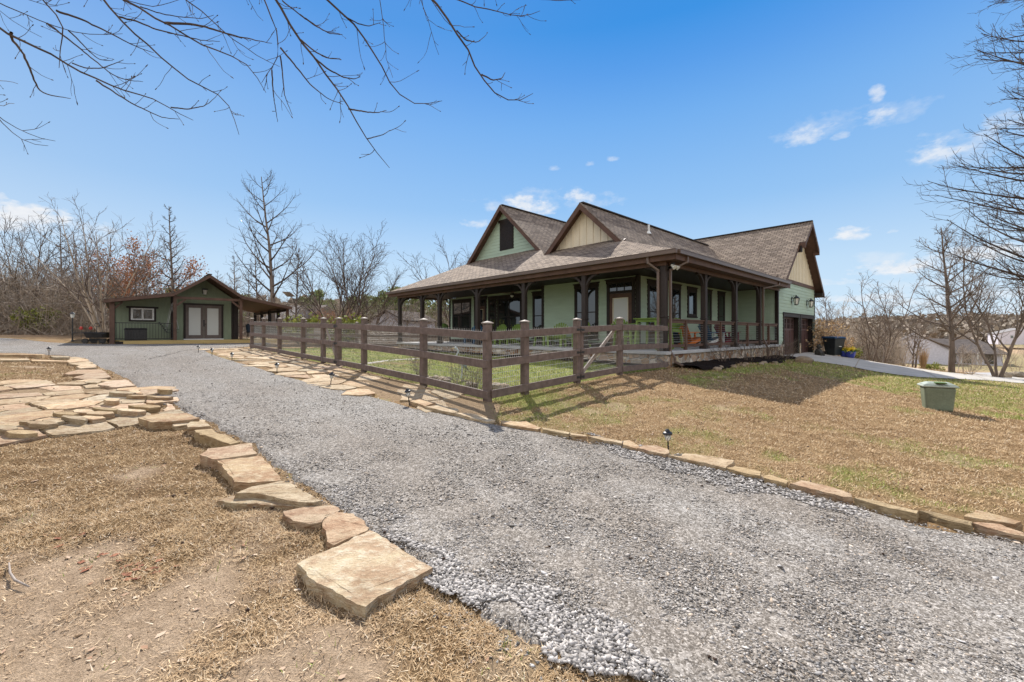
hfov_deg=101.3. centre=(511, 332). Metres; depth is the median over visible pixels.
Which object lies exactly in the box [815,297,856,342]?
woodland tree
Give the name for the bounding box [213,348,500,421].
path
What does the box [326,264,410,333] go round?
bare tree
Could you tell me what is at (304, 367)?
flagstone
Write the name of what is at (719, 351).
bare shrub
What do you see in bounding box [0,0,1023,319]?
sky
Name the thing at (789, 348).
bare shrub
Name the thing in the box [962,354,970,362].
window
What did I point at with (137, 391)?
edging stone
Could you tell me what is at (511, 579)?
loose gravel
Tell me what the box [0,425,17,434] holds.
loose rock
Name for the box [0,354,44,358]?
edging stone
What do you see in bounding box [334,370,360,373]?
flagstone
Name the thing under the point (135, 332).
storage box
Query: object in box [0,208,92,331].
bare tree
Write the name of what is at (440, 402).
flagstone
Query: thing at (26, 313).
green shrub
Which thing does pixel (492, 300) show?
window
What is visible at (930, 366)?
green shrub
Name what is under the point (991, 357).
window
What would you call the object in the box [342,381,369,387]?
flagstone
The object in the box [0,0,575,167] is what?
overhanging tree
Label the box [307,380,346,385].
flagstone
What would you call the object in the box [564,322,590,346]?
adirondack chair
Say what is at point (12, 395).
flagstone
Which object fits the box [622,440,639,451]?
edging stone
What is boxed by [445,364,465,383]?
bare shrub
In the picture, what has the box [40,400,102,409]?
flagstone
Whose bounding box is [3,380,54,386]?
flagstone
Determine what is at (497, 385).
rock
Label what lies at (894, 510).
edging stone
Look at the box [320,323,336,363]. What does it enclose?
gate
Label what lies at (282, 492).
edging stone
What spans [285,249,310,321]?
bare tree
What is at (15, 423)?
flagstone
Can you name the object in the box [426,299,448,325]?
pine tree
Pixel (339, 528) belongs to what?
edging stone
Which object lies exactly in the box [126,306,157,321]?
window
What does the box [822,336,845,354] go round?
wheeled bin
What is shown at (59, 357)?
edging stone
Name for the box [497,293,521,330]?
window
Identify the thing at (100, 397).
flagstone
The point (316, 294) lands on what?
pine tree
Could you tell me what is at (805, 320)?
garage door
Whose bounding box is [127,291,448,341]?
undergrowth
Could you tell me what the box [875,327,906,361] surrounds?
woodland tree
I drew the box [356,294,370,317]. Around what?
pine tree
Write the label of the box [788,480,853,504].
edging stone
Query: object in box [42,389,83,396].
flagstone
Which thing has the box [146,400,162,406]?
loose rock
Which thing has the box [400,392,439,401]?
flagstone
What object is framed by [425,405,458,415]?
edging stone
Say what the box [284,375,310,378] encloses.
flagstone
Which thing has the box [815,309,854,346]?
woodland tree
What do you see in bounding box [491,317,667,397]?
fence
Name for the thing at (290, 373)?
flagstone
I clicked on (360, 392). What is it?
flagstone
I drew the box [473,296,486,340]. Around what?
door
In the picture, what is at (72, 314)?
lamp post
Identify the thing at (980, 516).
edging stone
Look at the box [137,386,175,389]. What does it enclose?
flagstone
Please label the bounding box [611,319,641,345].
adirondack chair
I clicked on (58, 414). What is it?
loose rock
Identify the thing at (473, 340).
adirondack chair
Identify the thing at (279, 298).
woodland tree
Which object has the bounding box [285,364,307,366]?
flagstone
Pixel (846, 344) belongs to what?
bare shrub
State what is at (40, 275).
woodland tree
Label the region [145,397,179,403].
flagstone
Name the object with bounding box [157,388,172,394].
loose rock
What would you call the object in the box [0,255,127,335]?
undergrowth
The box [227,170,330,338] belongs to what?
bare tree
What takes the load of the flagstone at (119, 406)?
on the patio bed at (41, 391)
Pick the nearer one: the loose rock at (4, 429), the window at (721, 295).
the loose rock at (4, 429)
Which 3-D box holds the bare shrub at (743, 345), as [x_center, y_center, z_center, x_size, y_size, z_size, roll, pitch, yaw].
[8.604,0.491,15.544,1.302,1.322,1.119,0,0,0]
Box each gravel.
[136,391,210,419]
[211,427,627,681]
[317,478,587,620]
[385,527,670,680]
[587,432,869,515]
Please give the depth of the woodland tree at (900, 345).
52.56 m
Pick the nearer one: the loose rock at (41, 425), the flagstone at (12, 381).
the loose rock at (41, 425)
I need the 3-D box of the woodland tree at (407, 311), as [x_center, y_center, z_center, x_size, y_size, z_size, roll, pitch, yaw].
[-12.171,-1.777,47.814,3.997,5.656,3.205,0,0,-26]
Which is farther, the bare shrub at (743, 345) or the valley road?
the valley road
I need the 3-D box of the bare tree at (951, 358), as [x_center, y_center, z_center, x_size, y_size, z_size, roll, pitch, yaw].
[22.829,-1.881,22.128,4.891,8.038,5.693,0,0,-17]
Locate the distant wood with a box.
[100,292,1023,342]
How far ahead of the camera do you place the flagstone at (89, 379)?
8.44 m
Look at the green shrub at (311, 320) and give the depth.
24.35 m
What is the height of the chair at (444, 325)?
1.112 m
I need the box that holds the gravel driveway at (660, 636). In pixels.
[0,338,1023,681]
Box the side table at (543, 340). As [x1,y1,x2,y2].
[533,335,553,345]
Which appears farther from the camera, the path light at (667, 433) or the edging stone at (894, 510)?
the path light at (667, 433)
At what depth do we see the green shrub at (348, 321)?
23.10 m
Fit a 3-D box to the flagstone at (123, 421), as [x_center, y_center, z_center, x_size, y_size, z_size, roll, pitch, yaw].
[-5.201,1.241,5.790,0.599,0.149,0.503,0,0,29]
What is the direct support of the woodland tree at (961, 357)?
on the ground at (96, 626)
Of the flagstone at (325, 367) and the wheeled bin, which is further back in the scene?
the wheeled bin
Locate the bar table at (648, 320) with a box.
[633,318,668,349]
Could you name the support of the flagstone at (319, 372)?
on the path at (382, 388)
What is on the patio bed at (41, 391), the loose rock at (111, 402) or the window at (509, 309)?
the loose rock at (111, 402)
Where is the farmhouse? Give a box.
[385,201,824,367]
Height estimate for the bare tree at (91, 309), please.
10.690 m
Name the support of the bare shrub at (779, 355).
on the mulch bed at (709, 364)
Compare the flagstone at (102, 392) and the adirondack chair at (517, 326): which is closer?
the flagstone at (102, 392)
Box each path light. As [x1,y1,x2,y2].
[329,372,334,383]
[404,388,410,405]
[662,429,672,449]
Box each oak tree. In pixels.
[76,229,208,297]
[95,256,144,311]
[309,308,333,320]
[328,310,363,323]
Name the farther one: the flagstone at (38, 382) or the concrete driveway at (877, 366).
the concrete driveway at (877, 366)
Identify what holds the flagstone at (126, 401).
on the patio bed at (41, 391)
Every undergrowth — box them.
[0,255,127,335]
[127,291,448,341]
[282,323,448,343]
[815,324,903,365]
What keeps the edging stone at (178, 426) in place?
on the ground at (96, 626)
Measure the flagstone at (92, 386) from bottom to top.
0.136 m
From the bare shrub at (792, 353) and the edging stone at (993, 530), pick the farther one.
the bare shrub at (792, 353)
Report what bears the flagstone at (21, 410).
on the patio bed at (41, 391)
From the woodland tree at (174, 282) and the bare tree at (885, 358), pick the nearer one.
the bare tree at (885, 358)
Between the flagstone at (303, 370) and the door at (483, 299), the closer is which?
the flagstone at (303, 370)
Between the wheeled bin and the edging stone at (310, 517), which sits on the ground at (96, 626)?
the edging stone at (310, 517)
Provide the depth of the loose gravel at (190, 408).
6.31 m
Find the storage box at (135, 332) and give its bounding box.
[124,328,147,340]
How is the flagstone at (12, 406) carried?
on the patio bed at (41, 391)
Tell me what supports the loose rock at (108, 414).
on the patio bed at (41, 391)
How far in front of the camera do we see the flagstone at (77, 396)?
6.97 m
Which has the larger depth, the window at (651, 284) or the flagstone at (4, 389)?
the window at (651, 284)
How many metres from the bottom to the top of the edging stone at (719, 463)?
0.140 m
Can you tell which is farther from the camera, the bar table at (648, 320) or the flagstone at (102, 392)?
the bar table at (648, 320)
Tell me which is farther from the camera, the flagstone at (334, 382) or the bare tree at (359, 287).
the bare tree at (359, 287)
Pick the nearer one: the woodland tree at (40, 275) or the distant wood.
the woodland tree at (40, 275)
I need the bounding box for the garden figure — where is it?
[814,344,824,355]
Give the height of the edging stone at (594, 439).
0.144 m
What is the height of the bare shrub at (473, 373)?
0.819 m
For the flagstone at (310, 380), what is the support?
on the path at (382, 388)
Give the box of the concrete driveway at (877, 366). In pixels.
[785,352,1023,382]
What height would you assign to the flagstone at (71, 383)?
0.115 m
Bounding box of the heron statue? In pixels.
[451,347,467,377]
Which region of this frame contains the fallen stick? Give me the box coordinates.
[8,562,29,586]
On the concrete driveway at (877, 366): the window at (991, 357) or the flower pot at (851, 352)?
the flower pot at (851, 352)
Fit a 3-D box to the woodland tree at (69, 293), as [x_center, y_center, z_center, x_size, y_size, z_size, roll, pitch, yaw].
[-41.271,-3.453,39.186,5.190,7.345,4.162,0,0,-25]
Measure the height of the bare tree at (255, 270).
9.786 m
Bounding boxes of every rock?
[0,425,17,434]
[5,430,37,437]
[19,421,58,430]
[42,419,64,424]
[52,411,79,417]
[61,415,87,424]
[73,409,92,415]
[83,415,105,423]
[86,411,114,419]
[92,407,116,413]
[103,398,119,405]
[109,391,135,396]
[117,408,146,416]
[126,395,147,399]
[128,404,160,412]
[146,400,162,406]
[147,395,173,400]
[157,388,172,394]
[492,382,503,389]
[794,356,813,363]
[998,371,1011,377]
[1011,371,1023,377]
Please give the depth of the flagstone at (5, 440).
4.83 m
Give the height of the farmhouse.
8.770 m
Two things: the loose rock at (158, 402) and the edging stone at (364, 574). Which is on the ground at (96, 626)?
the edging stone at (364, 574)
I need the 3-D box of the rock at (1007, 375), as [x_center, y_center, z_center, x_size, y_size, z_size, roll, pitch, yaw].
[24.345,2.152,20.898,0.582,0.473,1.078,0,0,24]
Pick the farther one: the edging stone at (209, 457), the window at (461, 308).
the window at (461, 308)
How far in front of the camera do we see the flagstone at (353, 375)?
10.05 m
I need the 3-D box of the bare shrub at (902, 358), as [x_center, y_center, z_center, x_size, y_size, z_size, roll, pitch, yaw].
[22.826,1.000,24.577,2.559,2.072,2.735,0,0,15]
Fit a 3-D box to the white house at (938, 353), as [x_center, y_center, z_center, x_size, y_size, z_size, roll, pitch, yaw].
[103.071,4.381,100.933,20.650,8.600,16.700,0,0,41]
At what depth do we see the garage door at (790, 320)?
22.32 m
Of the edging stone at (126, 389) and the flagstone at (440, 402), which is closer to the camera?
the flagstone at (440, 402)
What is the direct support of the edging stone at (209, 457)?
on the ground at (96, 626)
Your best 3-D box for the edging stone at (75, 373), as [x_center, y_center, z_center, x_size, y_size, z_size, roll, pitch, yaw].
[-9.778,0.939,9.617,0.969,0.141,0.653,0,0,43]
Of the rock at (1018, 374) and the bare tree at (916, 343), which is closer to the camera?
the rock at (1018, 374)
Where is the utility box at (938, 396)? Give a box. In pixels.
[917,381,958,411]
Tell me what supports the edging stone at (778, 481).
on the ground at (96, 626)
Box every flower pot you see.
[841,347,846,356]
[842,346,856,357]
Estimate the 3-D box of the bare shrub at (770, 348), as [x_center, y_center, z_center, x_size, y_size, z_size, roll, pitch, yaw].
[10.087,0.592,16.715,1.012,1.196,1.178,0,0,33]
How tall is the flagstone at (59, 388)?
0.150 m
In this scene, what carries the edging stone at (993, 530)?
on the ground at (96, 626)
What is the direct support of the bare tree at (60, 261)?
on the ground at (96, 626)
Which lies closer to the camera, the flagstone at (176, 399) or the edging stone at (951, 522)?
the edging stone at (951, 522)
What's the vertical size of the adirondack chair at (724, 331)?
0.985 m
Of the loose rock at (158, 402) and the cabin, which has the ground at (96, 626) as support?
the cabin
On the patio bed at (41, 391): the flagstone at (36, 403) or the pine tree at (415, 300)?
the flagstone at (36, 403)
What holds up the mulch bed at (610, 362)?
on the ground at (96, 626)
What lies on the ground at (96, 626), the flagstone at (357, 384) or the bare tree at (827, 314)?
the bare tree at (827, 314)
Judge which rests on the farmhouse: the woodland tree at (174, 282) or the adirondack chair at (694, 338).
the adirondack chair at (694, 338)
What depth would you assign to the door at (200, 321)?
25.53 m
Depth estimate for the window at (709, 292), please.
19.46 m
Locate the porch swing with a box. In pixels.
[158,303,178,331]
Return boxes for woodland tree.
[0,243,60,333]
[9,255,67,308]
[35,260,102,330]
[150,264,188,293]
[192,268,243,290]
[247,291,280,318]
[265,290,298,303]
[328,289,361,320]
[389,301,419,325]
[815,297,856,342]
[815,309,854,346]
[833,300,876,348]
[845,320,891,357]
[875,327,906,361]
[881,332,910,365]
[890,341,911,365]
[891,332,912,365]
[955,343,972,371]
[955,346,971,371]
[962,344,984,370]
[992,345,1023,366]
[1008,354,1023,371]
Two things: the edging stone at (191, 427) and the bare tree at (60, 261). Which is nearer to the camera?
the edging stone at (191, 427)
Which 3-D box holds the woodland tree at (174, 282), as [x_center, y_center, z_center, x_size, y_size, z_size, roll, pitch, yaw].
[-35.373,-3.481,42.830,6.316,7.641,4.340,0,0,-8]
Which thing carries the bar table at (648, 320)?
on the farmhouse
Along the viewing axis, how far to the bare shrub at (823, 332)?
24.14 m
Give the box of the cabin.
[104,274,291,343]
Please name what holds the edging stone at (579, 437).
on the ground at (96, 626)
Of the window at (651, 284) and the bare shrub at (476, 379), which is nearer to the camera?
the bare shrub at (476, 379)
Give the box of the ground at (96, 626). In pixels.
[0,322,1023,681]
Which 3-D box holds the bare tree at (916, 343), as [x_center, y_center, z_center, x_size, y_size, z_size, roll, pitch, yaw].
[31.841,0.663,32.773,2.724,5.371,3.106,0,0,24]
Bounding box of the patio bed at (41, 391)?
[0,384,165,443]
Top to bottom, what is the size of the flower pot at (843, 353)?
0.593 m
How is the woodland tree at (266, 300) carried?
on the ground at (96, 626)
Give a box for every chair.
[442,322,447,342]
[465,326,482,343]
[492,324,506,344]
[499,324,519,344]
[547,323,567,346]
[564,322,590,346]
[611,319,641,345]
[654,318,682,347]
[678,323,700,346]
[698,324,723,345]
[714,325,739,342]
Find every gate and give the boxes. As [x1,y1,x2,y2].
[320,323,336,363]
[577,325,622,379]
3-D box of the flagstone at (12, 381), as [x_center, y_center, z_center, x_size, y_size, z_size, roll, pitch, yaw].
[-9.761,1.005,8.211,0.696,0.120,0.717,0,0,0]
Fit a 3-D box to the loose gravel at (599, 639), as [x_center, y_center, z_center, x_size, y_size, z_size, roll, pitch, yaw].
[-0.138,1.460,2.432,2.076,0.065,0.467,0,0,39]
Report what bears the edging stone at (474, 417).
on the ground at (96, 626)
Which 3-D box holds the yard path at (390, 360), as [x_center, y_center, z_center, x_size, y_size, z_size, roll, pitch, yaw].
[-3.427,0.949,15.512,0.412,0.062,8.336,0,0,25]
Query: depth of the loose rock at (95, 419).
5.56 m
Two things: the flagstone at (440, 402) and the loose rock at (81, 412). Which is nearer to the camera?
the loose rock at (81, 412)
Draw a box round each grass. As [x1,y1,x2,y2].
[0,342,1023,681]
[916,349,929,368]
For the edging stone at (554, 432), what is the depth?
5.57 m
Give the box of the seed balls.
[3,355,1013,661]
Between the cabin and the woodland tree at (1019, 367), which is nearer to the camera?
the cabin
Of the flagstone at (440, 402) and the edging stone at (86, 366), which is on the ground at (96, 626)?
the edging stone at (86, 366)
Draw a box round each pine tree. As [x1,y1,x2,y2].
[238,293,252,332]
[302,288,329,310]
[325,299,337,311]
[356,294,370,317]
[364,295,382,324]
[375,289,396,311]
[381,286,412,310]
[407,284,430,314]
[424,300,434,315]
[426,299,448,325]
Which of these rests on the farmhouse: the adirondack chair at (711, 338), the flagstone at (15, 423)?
the adirondack chair at (711, 338)
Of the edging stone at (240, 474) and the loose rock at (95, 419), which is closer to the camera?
the edging stone at (240, 474)
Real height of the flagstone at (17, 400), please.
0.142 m
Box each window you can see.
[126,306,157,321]
[451,298,471,330]
[488,296,496,330]
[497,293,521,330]
[531,291,540,338]
[573,282,599,339]
[647,279,656,341]
[672,283,681,340]
[687,286,697,317]
[707,289,712,335]
[717,291,725,327]
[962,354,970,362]
[984,354,993,363]
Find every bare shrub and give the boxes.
[404,345,435,374]
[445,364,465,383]
[458,358,481,387]
[461,357,494,389]
[708,330,736,361]
[731,332,764,359]
[754,337,778,358]
[763,341,789,358]
[771,338,799,358]
[778,333,802,357]
[805,318,849,350]
[838,335,857,355]
[872,334,931,366]
[957,351,997,374]
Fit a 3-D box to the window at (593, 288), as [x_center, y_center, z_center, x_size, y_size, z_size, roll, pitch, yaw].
[2.986,-0.852,16.942,0.095,2.296,1.300,0,0,-43]
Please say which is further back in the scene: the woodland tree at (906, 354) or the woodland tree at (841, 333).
the woodland tree at (906, 354)
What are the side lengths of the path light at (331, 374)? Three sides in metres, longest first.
0.340 x 0.116 x 0.116 m
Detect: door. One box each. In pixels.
[183,303,223,339]
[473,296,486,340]
[605,277,636,345]
[782,312,800,353]
[800,314,813,352]
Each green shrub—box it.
[8,305,65,334]
[276,312,320,342]
[321,312,360,342]
[855,347,862,357]
[918,362,944,369]
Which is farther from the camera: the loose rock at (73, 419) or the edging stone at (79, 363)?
the edging stone at (79, 363)
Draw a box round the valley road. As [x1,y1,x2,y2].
[965,372,990,374]
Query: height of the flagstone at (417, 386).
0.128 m
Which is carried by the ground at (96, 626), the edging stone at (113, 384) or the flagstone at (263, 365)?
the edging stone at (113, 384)
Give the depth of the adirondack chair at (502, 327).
20.04 m
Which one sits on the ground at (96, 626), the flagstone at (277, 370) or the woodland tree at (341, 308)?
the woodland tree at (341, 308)
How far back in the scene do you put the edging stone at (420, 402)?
6.98 m
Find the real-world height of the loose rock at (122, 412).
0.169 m
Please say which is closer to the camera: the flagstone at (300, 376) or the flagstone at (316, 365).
the flagstone at (300, 376)
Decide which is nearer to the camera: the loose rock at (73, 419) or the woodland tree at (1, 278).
the loose rock at (73, 419)
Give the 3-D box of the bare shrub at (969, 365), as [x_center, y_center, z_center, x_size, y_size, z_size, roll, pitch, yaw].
[23.483,1.482,21.383,1.915,1.451,1.792,0,0,-29]
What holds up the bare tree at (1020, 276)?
on the ground at (96, 626)
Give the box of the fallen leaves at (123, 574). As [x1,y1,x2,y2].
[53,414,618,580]
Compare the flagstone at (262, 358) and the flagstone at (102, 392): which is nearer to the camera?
the flagstone at (102, 392)
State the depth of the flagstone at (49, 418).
5.59 m
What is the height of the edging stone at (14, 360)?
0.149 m
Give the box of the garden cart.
[82,323,108,343]
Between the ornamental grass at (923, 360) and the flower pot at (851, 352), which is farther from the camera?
the ornamental grass at (923, 360)
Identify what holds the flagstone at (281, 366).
on the path at (382, 388)
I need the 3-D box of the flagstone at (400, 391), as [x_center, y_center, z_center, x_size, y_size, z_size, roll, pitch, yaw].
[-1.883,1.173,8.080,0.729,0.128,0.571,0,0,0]
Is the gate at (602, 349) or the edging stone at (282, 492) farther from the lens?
the gate at (602, 349)
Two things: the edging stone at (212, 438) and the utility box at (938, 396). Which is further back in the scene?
the utility box at (938, 396)
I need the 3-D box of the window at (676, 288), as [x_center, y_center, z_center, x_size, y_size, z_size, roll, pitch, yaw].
[6.702,-0.827,17.180,0.970,2.346,0.095,0,0,-43]
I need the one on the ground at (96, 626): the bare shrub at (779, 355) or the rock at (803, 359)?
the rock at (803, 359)
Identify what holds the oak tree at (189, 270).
on the ground at (96, 626)
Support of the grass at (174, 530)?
on the ground at (96, 626)
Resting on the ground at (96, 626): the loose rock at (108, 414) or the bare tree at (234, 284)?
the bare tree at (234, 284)
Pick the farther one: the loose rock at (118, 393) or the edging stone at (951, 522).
the loose rock at (118, 393)
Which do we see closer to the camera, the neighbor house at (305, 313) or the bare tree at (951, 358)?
the bare tree at (951, 358)
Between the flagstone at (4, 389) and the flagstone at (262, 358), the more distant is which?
the flagstone at (262, 358)
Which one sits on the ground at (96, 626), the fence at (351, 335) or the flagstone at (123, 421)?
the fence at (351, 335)
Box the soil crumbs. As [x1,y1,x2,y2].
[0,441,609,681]
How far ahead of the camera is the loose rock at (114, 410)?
6.02 m
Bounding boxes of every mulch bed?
[405,348,633,364]
[673,355,795,369]
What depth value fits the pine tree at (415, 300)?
59.59 m
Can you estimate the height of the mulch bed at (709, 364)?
0.343 m
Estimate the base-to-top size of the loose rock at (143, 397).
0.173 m
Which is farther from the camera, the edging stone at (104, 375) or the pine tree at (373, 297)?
the pine tree at (373, 297)
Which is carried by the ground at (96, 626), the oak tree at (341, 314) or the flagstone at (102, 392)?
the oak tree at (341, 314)
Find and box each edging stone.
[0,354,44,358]
[0,358,29,361]
[31,360,67,363]
[50,356,69,359]
[62,357,85,360]
[64,369,104,376]
[67,359,88,363]
[68,361,92,366]
[73,372,110,379]
[76,364,96,369]
[85,379,107,384]
[98,380,135,389]
[117,387,137,390]
[132,389,142,393]
[138,413,199,428]
[158,409,183,413]
[163,403,175,411]
[172,419,205,429]
[186,422,210,434]
[194,429,239,447]
[200,443,256,469]
[217,456,280,491]
[217,496,293,510]
[234,481,321,508]
[282,505,340,530]
[296,530,432,618]
[321,512,368,549]
[410,399,435,407]
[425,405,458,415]
[454,412,494,423]
[501,420,540,431]
[542,428,569,438]
[569,433,586,441]
[588,436,622,446]
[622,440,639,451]
[637,445,668,457]
[668,453,734,473]
[726,466,761,480]
[763,475,788,489]
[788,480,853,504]
[853,498,918,521]
[918,510,973,533]
[964,510,1022,530]
[973,522,1023,544]
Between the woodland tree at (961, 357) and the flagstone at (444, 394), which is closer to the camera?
the flagstone at (444, 394)
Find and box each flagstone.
[0,379,41,385]
[0,386,12,392]
[0,392,42,399]
[0,396,50,404]
[0,403,30,410]
[0,407,41,415]
[0,410,63,421]
[0,420,31,429]
[0,429,47,446]
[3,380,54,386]
[6,384,55,389]
[29,399,78,407]
[35,417,67,423]
[37,386,81,390]
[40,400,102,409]
[41,394,95,400]
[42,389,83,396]
[44,422,114,437]
[57,382,100,385]
[71,379,110,382]
[82,382,103,388]
[83,394,126,400]
[85,389,116,394]
[89,403,145,408]
[98,399,146,404]
[106,412,150,428]
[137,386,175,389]
[137,388,178,395]
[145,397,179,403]
[231,359,259,360]
[244,364,272,366]
[248,357,275,358]
[248,362,268,364]
[266,364,287,367]
[267,368,299,372]
[274,372,305,375]
[275,359,301,360]
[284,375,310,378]
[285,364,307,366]
[287,366,313,368]
[298,369,324,371]
[301,377,333,382]
[306,370,332,374]
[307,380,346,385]
[310,364,324,366]
[312,366,342,368]
[312,374,338,377]
[319,384,356,390]
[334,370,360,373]
[341,373,368,376]
[341,389,375,395]
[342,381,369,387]
[356,376,382,379]
[397,389,432,393]
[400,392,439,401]
[402,384,427,388]
[417,400,447,412]
[431,389,464,399]
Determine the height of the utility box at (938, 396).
0.555 m
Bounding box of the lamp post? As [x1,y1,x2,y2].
[70,312,74,341]
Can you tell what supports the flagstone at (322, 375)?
on the path at (382, 388)
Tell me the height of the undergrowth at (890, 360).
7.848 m
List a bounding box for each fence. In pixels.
[73,330,105,343]
[249,317,493,401]
[252,320,448,347]
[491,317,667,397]
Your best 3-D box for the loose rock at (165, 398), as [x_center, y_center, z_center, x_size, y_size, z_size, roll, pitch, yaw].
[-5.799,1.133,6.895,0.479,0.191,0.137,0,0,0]
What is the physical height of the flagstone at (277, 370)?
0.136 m
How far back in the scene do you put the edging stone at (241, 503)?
3.42 m
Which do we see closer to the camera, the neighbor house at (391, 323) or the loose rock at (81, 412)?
the loose rock at (81, 412)
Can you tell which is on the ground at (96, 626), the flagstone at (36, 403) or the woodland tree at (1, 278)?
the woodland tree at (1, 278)
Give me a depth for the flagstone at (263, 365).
11.71 m
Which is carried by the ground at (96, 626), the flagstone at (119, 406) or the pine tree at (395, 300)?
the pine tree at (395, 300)
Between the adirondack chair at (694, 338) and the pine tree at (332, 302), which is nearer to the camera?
the adirondack chair at (694, 338)
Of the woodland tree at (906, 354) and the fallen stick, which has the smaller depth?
the fallen stick
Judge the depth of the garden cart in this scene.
21.75 m
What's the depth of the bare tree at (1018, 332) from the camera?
20.50 m
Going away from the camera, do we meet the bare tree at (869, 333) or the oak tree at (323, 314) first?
the bare tree at (869, 333)
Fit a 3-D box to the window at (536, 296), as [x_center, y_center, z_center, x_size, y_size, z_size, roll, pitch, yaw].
[1.281,-0.852,20.272,0.095,2.296,0.920,0,0,-43]
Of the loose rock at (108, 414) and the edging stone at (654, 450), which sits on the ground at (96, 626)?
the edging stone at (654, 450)
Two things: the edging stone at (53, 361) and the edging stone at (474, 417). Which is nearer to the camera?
the edging stone at (474, 417)
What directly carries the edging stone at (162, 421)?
on the ground at (96, 626)
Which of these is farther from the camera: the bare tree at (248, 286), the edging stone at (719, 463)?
the bare tree at (248, 286)
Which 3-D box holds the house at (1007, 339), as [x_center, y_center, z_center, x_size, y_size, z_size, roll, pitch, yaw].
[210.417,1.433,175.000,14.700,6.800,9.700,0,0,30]
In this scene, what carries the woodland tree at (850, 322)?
on the ground at (96, 626)
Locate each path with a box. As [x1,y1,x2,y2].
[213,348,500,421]
[360,354,463,363]
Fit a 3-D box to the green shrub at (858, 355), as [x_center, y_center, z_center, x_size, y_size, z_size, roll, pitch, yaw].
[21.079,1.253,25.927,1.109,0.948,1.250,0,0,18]
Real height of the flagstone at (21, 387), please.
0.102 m
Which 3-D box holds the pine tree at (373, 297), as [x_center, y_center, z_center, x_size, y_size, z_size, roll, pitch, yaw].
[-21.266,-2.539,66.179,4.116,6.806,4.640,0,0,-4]
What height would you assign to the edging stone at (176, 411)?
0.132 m
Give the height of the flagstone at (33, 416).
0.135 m
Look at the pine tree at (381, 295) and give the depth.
61.51 m
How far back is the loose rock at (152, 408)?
6.27 m
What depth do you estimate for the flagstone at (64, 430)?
5.25 m
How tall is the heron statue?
0.742 m
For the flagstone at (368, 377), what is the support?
on the path at (382, 388)
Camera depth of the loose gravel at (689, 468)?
4.17 m
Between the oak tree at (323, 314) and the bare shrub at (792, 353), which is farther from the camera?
the oak tree at (323, 314)
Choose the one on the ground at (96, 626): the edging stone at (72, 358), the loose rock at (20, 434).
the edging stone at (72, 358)
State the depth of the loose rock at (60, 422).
5.38 m
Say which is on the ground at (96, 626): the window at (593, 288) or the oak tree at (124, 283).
the oak tree at (124, 283)
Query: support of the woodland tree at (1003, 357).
on the ground at (96, 626)
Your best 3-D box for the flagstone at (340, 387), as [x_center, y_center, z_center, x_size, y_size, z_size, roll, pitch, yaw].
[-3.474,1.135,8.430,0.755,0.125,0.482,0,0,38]
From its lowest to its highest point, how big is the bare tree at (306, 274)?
9.713 m
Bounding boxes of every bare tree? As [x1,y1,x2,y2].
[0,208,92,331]
[5,192,190,331]
[44,227,72,332]
[150,204,195,292]
[226,256,244,313]
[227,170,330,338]
[241,268,254,323]
[244,245,269,325]
[269,227,389,323]
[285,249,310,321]
[307,218,396,320]
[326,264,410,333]
[397,232,470,321]
[815,292,847,332]
[845,271,930,362]
[851,305,899,361]
[871,220,1009,372]
[898,309,939,367]
[902,0,1023,294]
[910,224,1023,376]
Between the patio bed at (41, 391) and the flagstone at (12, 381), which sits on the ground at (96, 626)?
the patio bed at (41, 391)
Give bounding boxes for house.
[266,305,335,330]
[368,310,436,340]
[895,333,1006,365]
[986,328,1023,344]
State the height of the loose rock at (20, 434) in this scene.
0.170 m
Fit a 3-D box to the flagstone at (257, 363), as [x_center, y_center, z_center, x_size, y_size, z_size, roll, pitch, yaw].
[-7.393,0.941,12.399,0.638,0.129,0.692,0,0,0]
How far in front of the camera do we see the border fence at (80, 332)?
22.02 m
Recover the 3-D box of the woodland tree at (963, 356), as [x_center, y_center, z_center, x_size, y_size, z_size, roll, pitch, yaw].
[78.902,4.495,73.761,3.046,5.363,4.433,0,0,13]
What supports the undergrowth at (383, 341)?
on the ground at (96, 626)
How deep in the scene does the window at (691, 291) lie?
18.17 m
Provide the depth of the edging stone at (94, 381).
8.31 m
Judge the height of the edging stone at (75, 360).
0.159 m
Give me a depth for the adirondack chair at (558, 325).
16.96 m
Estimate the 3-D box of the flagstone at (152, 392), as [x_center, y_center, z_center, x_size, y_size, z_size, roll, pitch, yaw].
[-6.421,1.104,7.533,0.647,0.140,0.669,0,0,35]
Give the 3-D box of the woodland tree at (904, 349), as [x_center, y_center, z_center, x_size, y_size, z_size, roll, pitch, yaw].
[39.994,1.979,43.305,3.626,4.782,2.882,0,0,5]
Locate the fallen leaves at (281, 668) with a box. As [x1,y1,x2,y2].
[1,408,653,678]

